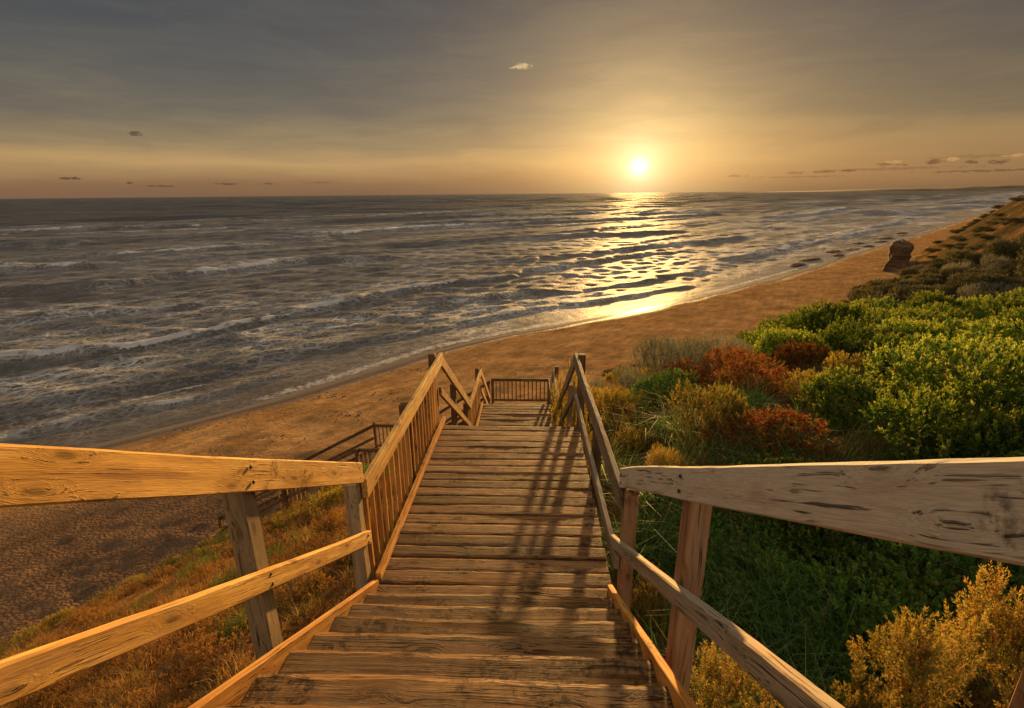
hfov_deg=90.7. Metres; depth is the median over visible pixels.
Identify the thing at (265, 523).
russet shrub
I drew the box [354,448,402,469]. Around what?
railing
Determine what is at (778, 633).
hollow grass
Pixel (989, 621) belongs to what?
golden heath bush
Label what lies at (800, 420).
red shrub
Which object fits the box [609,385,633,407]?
golden heath bush
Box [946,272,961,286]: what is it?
grey shrub
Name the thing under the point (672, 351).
grey shrub
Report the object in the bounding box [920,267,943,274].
bluff shrub
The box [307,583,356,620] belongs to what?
russet shrub
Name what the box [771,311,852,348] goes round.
leafy shrub
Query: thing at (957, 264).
grey shrub
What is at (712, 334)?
grey shrub
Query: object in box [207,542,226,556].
russet shrub
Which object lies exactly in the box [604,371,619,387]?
olive bush
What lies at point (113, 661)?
russet shrub
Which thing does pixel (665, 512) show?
olive bush
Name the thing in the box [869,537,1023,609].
green bush
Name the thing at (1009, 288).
grey shrub
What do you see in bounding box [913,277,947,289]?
bluff shrub
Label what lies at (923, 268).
grey shrub
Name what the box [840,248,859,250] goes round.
reef rock
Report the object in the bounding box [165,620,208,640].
russet shrub
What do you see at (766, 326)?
leafy shrub
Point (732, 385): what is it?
slope grass
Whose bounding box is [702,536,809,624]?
green bush
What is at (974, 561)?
green bush
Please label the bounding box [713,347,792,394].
red shrub
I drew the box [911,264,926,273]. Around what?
bluff shrub
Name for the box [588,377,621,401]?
grey shrub
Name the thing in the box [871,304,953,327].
leafy shrub
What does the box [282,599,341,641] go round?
russet shrub
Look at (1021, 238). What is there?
bluff shrub
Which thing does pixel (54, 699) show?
russet shrub
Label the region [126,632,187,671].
russet shrub
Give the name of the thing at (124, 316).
sea
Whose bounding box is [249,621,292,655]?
russet shrub
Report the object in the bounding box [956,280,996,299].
grey shrub
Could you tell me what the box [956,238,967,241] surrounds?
bluff shrub
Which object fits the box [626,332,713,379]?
grey shrub
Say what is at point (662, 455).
golden heath bush
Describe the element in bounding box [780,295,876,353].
leafy shrub
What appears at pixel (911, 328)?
leafy shrub
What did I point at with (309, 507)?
russet shrub
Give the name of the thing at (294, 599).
russet shrub
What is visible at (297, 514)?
russet shrub
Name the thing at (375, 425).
railing
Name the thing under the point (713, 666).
golden heath bush
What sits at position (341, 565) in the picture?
russet shrub
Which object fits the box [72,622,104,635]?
russet shrub
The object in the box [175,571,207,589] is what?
russet shrub
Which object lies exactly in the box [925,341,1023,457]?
leafy shrub
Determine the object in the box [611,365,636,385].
olive bush
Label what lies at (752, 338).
leafy shrub
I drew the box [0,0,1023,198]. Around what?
sky
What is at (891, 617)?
green bush
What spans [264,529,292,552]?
russet shrub
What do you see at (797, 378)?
olive bush
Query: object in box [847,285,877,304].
bluff shrub
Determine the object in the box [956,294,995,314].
leafy shrub
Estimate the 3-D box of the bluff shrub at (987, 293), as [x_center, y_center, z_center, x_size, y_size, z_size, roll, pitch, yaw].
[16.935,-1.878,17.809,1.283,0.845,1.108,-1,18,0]
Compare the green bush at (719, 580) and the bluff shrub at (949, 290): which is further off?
the bluff shrub at (949, 290)
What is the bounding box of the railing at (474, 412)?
[468,368,482,425]
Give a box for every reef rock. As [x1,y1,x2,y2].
[787,262,805,266]
[798,257,820,260]
[824,249,841,252]
[832,254,843,256]
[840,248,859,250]
[876,236,892,238]
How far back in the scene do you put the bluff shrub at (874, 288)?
22.25 m
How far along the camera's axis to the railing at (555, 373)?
13.35 m
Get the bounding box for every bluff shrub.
[600,368,617,379]
[606,365,634,374]
[629,363,650,369]
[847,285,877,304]
[850,283,866,296]
[862,279,892,290]
[862,289,904,306]
[863,284,900,297]
[884,276,929,293]
[888,283,938,297]
[896,267,923,279]
[899,288,926,303]
[900,273,915,281]
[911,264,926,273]
[913,271,950,283]
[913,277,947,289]
[914,260,928,264]
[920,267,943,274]
[924,284,959,296]
[927,258,947,265]
[928,261,948,270]
[936,266,969,282]
[938,244,954,247]
[945,248,980,263]
[945,271,993,292]
[947,259,976,267]
[952,246,965,248]
[954,243,967,245]
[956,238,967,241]
[956,272,1017,295]
[962,252,990,263]
[963,266,993,273]
[967,290,1012,303]
[971,233,987,236]
[973,244,987,248]
[975,226,991,230]
[978,234,994,238]
[982,228,998,232]
[982,236,1023,259]
[983,268,1013,277]
[990,204,1004,208]
[994,217,1007,220]
[994,262,1023,276]
[1001,278,1023,291]
[1005,217,1023,222]
[1005,275,1023,284]
[1009,249,1023,262]
[1010,248,1023,264]
[1010,263,1023,279]
[1014,232,1023,246]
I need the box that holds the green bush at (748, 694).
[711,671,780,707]
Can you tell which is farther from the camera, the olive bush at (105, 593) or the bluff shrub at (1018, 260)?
the bluff shrub at (1018, 260)
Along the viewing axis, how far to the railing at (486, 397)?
14.90 m
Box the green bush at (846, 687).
[729,659,866,707]
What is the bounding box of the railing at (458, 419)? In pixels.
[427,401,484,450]
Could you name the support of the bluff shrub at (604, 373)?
on the hillside
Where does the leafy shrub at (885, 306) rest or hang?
on the hillside
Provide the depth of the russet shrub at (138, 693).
5.31 m
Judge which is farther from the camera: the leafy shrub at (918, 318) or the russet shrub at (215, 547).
the russet shrub at (215, 547)
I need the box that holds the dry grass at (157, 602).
[0,465,420,707]
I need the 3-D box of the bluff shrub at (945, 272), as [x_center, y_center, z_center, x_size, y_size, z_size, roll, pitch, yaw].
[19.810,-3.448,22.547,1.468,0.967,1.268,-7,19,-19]
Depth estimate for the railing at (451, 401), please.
9.43 m
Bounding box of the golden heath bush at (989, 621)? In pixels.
[910,560,1023,707]
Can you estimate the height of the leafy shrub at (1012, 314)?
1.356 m
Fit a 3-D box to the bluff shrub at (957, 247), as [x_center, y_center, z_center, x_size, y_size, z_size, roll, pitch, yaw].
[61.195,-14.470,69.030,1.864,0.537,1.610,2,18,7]
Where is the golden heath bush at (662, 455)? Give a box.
[644,444,696,465]
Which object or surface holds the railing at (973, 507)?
on the hillside
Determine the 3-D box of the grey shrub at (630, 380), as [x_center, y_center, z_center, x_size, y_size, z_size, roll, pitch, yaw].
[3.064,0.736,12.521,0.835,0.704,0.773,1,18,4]
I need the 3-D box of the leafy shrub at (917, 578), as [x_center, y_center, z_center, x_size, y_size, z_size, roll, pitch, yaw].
[3.731,2.423,4.727,1.220,0.631,1.254,-11,21,-31]
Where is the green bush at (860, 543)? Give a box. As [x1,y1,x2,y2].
[824,529,920,565]
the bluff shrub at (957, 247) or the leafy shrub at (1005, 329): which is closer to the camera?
the leafy shrub at (1005, 329)
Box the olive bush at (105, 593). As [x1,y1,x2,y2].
[85,584,122,607]
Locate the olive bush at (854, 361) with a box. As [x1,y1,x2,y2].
[821,350,885,381]
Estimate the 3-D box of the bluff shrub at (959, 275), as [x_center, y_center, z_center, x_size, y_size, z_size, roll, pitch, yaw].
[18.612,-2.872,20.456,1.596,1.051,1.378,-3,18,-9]
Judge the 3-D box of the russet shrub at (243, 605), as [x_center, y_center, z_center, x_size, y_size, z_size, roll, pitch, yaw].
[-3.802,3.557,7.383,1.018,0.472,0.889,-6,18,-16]
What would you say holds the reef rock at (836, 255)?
in the sea
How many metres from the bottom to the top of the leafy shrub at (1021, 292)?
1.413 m
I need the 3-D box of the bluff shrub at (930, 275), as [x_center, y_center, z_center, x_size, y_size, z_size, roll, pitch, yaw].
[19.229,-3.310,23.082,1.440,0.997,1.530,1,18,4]
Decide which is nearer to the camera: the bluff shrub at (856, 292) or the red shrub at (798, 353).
the red shrub at (798, 353)
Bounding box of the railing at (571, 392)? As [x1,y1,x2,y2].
[557,356,576,426]
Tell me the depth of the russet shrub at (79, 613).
11.73 m
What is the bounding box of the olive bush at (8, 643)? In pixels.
[0,637,17,657]
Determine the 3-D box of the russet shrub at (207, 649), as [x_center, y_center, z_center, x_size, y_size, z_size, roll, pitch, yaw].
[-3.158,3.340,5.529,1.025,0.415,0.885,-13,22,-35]
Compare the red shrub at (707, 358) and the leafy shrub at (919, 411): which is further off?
the red shrub at (707, 358)
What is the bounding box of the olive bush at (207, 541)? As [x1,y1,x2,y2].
[189,538,213,553]
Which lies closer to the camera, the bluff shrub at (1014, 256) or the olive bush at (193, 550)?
the olive bush at (193, 550)
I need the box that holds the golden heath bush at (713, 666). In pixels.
[689,640,783,707]
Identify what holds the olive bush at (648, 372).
on the hillside
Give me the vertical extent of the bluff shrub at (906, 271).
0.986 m
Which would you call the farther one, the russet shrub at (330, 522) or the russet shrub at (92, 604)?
the russet shrub at (92, 604)
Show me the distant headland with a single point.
(996, 187)
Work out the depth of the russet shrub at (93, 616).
10.95 m
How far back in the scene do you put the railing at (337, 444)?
19.23 m
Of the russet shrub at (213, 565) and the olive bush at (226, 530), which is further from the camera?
the olive bush at (226, 530)
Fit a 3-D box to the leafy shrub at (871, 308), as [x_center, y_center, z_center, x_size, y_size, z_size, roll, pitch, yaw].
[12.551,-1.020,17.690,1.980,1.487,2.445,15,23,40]
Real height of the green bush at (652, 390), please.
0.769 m
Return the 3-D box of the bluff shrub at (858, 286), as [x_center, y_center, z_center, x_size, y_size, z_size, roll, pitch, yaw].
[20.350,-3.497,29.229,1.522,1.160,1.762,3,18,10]
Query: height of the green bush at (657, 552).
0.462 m
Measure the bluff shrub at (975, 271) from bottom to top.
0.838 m
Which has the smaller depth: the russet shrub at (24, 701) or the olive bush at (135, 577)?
the russet shrub at (24, 701)
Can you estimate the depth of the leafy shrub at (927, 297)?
16.25 m
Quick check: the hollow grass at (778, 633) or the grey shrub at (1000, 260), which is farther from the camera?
the grey shrub at (1000, 260)
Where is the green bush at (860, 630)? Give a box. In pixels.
[806,605,1006,707]
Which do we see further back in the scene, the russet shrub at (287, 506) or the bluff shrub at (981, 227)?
the bluff shrub at (981, 227)
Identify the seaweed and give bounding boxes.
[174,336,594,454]
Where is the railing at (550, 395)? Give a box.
[549,368,553,405]
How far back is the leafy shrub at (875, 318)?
14.59 m
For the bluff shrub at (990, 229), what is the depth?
68.31 m
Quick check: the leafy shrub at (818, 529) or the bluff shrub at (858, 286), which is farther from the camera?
the bluff shrub at (858, 286)
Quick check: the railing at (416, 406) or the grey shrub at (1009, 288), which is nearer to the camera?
the railing at (416, 406)
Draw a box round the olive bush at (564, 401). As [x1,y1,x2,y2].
[550,360,593,434]
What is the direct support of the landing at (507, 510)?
on the hillside
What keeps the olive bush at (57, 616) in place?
on the hillside
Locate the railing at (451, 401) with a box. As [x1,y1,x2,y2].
[438,358,471,425]
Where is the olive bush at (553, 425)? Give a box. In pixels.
[552,389,576,426]
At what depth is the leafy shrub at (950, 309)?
14.30 m
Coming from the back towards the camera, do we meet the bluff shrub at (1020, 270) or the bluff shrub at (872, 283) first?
the bluff shrub at (872, 283)
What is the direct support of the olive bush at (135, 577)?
on the hillside
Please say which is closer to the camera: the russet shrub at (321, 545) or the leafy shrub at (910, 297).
the russet shrub at (321, 545)
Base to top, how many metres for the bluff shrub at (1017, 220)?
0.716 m
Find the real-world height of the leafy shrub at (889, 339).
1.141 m
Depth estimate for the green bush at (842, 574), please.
5.14 m
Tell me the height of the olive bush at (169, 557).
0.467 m
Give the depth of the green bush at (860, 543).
5.28 m
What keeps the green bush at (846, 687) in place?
on the hillside
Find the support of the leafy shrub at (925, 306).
on the hillside
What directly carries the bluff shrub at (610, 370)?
on the hillside
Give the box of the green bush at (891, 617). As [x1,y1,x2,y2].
[844,596,1023,707]
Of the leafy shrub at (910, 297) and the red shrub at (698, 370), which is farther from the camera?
the leafy shrub at (910, 297)
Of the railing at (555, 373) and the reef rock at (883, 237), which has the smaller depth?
the railing at (555, 373)
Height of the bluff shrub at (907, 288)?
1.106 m
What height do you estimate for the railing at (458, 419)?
3.520 m
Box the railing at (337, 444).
[256,425,373,497]
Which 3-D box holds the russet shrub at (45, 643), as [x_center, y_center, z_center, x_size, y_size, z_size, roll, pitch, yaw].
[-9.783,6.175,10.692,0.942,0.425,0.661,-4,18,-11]
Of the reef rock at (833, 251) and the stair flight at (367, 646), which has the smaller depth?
the stair flight at (367, 646)
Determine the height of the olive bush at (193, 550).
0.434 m
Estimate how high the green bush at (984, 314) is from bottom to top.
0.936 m
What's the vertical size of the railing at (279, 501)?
3.925 m
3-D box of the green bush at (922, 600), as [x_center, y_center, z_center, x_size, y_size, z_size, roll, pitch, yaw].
[3.498,2.413,4.966,1.378,0.794,1.967,14,22,38]
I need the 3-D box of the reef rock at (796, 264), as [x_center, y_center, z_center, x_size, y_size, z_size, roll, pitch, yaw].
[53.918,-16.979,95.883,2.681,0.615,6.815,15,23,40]
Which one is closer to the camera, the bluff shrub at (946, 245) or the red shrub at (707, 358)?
the red shrub at (707, 358)
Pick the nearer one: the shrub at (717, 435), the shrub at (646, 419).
the shrub at (717, 435)
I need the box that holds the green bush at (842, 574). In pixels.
[776,526,940,637]
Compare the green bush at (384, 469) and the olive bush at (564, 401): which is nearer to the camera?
the olive bush at (564, 401)
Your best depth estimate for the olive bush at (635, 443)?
8.12 m
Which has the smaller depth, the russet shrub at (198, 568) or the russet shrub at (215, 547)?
the russet shrub at (198, 568)
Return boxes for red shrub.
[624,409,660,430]
[656,358,713,387]
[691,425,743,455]
[701,342,763,380]
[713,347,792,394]
[719,404,841,463]
[769,337,829,371]
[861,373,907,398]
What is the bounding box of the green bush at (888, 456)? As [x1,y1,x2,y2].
[872,444,947,460]
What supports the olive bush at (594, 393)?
on the hillside
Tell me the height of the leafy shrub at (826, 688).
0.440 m
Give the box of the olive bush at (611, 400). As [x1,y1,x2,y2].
[595,387,635,416]
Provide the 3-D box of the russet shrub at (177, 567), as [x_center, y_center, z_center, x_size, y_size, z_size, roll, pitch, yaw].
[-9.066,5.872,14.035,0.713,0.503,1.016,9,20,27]
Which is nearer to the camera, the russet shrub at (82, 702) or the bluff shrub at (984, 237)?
the russet shrub at (82, 702)
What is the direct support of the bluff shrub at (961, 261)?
on the hillside
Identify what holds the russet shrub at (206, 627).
on the hillside
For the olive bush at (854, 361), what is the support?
on the hillside
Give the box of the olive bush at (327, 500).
[307,486,344,517]
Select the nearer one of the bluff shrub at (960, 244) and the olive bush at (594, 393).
the olive bush at (594, 393)
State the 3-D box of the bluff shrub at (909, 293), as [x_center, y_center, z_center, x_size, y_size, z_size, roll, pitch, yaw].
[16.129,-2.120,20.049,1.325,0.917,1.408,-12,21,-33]
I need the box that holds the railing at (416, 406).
[361,352,445,579]
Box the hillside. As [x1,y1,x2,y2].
[3,196,1023,707]
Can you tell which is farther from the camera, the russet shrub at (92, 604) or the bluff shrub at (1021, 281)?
the bluff shrub at (1021, 281)
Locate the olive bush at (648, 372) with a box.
[632,366,653,377]
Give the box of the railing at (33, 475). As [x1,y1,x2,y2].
[0,443,371,706]
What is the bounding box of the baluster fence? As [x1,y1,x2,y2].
[491,378,549,404]
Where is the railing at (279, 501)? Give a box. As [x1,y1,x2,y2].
[217,450,354,534]
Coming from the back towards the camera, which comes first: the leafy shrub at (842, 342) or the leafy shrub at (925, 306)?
the leafy shrub at (925, 306)
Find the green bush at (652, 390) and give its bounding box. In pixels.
[626,367,703,410]
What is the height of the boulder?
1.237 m
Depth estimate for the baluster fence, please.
18.23 m
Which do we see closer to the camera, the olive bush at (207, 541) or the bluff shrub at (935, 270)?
the olive bush at (207, 541)
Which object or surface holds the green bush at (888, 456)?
on the hillside
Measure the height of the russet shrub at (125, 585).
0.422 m
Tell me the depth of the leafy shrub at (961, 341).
8.54 m
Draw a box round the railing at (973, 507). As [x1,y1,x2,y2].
[611,457,1023,707]
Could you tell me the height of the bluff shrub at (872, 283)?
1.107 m
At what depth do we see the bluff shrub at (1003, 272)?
20.47 m
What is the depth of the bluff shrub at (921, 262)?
74.05 m
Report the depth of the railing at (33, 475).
1.97 m
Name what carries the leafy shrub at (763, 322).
on the hillside
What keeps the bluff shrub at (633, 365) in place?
on the hillside
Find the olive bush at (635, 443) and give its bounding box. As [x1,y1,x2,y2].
[609,421,655,456]
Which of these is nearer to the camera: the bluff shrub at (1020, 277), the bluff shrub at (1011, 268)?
the bluff shrub at (1020, 277)
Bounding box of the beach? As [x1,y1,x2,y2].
[0,209,997,650]
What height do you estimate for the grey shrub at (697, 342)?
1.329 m
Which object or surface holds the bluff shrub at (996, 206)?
on the hillside
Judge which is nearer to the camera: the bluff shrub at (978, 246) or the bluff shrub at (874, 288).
the bluff shrub at (874, 288)
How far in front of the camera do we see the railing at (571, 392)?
9.29 m
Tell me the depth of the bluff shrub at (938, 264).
25.04 m
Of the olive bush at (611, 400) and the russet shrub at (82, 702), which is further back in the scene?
the olive bush at (611, 400)
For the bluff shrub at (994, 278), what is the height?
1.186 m
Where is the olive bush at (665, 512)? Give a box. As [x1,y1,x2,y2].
[643,494,681,526]
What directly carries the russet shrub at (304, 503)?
on the hillside
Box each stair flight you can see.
[188,579,697,707]
[257,447,374,520]
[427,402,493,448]
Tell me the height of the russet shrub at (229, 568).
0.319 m
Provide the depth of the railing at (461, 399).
18.44 m
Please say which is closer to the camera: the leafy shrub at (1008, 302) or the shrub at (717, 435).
the shrub at (717, 435)
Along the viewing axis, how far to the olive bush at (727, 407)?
8.00 m
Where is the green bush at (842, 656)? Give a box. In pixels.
[752,575,909,707]
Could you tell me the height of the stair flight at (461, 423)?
2.158 m
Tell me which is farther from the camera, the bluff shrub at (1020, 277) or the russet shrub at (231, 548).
the bluff shrub at (1020, 277)
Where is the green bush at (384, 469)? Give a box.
[363,460,395,479]
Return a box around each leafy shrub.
[712,450,877,566]
[732,329,753,352]
[742,322,806,356]
[749,327,815,360]
[754,318,777,329]
[754,326,825,366]
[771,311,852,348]
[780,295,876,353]
[795,363,931,437]
[807,676,867,707]
[809,314,894,366]
[836,555,996,657]
[848,295,902,310]
[850,302,891,317]
[854,313,933,349]
[859,329,954,378]
[859,382,1023,460]
[862,332,1023,409]
[864,312,895,324]
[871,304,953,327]
[873,316,957,345]
[895,290,938,311]
[905,289,993,318]
[916,301,978,318]
[925,315,1020,339]
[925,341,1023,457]
[927,302,980,322]
[931,334,1021,381]
[937,318,1023,348]
[939,310,986,322]
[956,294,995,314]
[975,305,1023,350]
[979,292,1023,317]
[994,286,1023,314]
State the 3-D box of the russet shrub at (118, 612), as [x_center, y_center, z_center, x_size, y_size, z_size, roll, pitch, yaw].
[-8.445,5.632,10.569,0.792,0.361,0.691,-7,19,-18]
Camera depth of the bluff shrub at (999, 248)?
23.04 m
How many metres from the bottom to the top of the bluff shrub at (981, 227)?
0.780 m
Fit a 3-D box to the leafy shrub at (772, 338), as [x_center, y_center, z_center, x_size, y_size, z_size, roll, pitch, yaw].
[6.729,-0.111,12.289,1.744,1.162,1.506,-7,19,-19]
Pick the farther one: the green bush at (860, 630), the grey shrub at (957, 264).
the grey shrub at (957, 264)
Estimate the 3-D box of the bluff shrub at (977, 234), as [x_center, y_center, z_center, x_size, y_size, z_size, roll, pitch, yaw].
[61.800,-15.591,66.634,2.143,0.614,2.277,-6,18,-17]
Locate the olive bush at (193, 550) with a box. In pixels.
[183,547,203,561]
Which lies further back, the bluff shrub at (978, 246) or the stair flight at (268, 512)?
the bluff shrub at (978, 246)
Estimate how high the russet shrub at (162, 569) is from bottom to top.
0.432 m
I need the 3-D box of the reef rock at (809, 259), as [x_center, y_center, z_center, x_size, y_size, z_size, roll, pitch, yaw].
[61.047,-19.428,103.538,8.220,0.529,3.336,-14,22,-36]
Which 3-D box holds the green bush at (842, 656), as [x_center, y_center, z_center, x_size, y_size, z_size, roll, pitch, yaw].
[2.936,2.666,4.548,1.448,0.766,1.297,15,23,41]
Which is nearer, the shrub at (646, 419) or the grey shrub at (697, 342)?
the shrub at (646, 419)
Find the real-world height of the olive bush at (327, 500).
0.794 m
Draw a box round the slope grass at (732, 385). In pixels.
[559,359,988,550]
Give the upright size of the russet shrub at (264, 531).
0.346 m
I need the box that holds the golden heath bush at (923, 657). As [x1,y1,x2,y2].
[830,605,984,707]
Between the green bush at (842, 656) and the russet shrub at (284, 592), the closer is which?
the green bush at (842, 656)
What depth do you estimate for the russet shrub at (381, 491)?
11.21 m
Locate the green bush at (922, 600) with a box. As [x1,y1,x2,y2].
[790,532,956,673]
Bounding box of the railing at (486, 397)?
[479,368,489,403]
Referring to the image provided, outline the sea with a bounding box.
[0,190,1023,447]
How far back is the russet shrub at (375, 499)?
10.57 m
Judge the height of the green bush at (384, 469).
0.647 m
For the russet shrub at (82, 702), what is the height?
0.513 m
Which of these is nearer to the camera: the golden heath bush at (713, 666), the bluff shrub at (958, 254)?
the golden heath bush at (713, 666)
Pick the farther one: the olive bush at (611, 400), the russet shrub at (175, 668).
the olive bush at (611, 400)
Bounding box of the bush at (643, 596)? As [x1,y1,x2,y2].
[630,562,671,641]
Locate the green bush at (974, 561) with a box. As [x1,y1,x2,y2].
[973,558,1023,574]
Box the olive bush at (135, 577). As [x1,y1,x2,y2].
[118,572,150,588]
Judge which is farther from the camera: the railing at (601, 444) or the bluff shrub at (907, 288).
the bluff shrub at (907, 288)
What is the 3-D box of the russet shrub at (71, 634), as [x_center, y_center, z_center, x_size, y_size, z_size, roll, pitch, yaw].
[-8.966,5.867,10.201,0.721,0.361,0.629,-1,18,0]
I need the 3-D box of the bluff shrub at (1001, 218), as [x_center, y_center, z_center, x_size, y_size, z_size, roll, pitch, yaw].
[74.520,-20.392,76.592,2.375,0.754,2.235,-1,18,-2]
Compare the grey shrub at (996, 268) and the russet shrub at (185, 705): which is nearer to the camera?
the russet shrub at (185, 705)
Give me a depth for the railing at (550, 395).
15.06 m
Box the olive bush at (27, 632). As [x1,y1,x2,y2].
[9,623,47,646]
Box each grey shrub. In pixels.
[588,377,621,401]
[611,364,643,387]
[619,369,646,389]
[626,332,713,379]
[647,335,706,369]
[652,339,712,368]
[671,333,730,368]
[698,329,751,368]
[710,336,755,368]
[916,266,930,273]
[940,261,973,273]
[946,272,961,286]
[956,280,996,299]
[980,253,1016,269]
[986,264,1006,269]
[988,281,1023,293]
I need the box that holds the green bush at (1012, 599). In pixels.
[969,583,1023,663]
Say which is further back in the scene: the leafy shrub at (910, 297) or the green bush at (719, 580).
the leafy shrub at (910, 297)
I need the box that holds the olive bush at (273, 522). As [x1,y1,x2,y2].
[269,504,307,532]
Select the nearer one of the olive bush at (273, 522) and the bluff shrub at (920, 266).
the olive bush at (273, 522)
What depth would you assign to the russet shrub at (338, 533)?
8.66 m
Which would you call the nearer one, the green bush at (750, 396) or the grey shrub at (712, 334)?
the green bush at (750, 396)
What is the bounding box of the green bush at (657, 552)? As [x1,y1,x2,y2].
[618,527,677,581]
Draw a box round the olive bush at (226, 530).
[210,528,228,540]
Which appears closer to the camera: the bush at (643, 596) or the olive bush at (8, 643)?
the bush at (643, 596)
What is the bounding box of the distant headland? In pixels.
[785,185,1023,191]
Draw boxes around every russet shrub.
[0,680,68,707]
[10,689,51,707]
[20,631,69,652]
[36,680,86,707]
[49,630,82,642]
[59,610,84,634]
[65,602,112,632]
[66,672,138,707]
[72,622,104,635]
[73,605,111,633]
[74,600,118,619]
[74,643,156,695]
[83,607,124,631]
[107,577,152,601]
[109,681,172,707]
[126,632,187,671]
[132,641,205,699]
[144,563,176,586]
[163,552,201,576]
[164,607,244,662]
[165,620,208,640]
[167,689,209,707]
[169,620,254,706]
[174,585,211,599]
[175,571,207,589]
[185,561,212,577]
[199,557,235,580]
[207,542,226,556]
[213,540,231,553]
[220,559,235,578]
[221,545,232,556]
[221,583,288,617]
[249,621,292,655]
[261,514,279,531]
[262,524,278,534]
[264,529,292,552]
[273,570,335,624]
[274,585,296,603]
[279,498,307,517]
[281,511,306,525]
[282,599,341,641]
[286,530,335,559]
[292,498,311,512]
[296,515,320,530]
[300,535,345,567]
[301,504,318,516]
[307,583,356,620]
[309,507,345,538]
[316,553,352,582]
[332,515,371,540]
[334,514,347,534]
[368,492,382,509]
[370,509,400,540]
[374,480,391,500]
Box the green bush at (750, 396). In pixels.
[707,385,771,420]
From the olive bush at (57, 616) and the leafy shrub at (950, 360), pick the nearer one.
the leafy shrub at (950, 360)
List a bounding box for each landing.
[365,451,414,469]
[376,425,611,597]
[476,404,554,426]
[494,402,547,404]
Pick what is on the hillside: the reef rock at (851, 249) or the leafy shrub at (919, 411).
the leafy shrub at (919, 411)
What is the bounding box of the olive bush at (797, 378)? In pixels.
[784,368,834,403]
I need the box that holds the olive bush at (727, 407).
[663,378,753,434]
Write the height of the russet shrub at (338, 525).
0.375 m
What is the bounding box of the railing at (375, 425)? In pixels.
[372,422,412,447]
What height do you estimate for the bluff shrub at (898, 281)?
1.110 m
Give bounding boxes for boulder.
[908,261,916,265]
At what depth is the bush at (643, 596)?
4.83 m
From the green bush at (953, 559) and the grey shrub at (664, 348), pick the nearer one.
the green bush at (953, 559)
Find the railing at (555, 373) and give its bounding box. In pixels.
[552,366,559,422]
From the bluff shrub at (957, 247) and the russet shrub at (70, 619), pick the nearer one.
the russet shrub at (70, 619)
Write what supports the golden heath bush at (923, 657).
on the hillside
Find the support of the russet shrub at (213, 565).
on the hillside
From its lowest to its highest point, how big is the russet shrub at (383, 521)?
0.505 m
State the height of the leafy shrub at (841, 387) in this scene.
0.982 m
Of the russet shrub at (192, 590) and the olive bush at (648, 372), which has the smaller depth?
the russet shrub at (192, 590)
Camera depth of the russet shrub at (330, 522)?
9.84 m
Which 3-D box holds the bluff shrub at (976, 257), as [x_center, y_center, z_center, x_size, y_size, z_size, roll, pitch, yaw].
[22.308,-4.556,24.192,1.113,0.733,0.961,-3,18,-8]
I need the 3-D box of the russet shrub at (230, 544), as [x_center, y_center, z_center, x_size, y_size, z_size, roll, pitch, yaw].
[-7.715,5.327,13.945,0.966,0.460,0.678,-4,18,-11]
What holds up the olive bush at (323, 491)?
on the hillside
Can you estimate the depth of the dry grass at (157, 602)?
7.08 m
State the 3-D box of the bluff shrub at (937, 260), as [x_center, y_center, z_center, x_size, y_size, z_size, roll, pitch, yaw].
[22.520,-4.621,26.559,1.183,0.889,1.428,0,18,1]
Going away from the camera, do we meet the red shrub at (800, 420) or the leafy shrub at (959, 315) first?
the red shrub at (800, 420)
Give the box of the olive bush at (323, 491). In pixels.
[304,485,343,512]
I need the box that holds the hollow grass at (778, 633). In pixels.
[584,364,1023,707]
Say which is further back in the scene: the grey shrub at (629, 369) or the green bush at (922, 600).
the grey shrub at (629, 369)
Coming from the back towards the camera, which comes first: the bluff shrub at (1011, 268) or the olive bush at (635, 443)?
the bluff shrub at (1011, 268)
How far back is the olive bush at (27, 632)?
13.98 m
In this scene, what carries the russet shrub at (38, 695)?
on the hillside
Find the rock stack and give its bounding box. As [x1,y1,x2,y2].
[882,239,913,272]
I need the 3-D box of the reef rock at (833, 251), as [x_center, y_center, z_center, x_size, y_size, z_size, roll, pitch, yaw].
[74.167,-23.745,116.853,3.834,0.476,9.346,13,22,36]
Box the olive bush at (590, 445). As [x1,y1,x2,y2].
[579,423,592,479]
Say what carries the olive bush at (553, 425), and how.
on the hillside
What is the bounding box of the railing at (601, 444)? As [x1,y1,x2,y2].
[573,353,623,568]
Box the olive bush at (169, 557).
[157,554,183,569]
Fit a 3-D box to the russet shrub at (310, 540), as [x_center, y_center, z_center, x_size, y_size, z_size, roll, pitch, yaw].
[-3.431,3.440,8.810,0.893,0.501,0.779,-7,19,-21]
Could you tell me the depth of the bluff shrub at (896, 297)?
20.72 m
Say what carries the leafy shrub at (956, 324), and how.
on the hillside
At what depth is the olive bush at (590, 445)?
7.48 m
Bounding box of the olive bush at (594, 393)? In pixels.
[586,385,605,414]
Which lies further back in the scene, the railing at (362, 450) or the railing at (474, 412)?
the railing at (362, 450)
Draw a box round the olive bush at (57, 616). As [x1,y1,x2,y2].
[37,605,76,632]
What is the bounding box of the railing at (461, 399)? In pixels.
[439,380,490,423]
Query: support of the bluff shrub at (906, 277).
on the hillside
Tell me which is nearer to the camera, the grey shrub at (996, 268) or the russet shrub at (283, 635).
the russet shrub at (283, 635)
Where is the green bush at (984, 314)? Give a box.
[971,310,997,319]

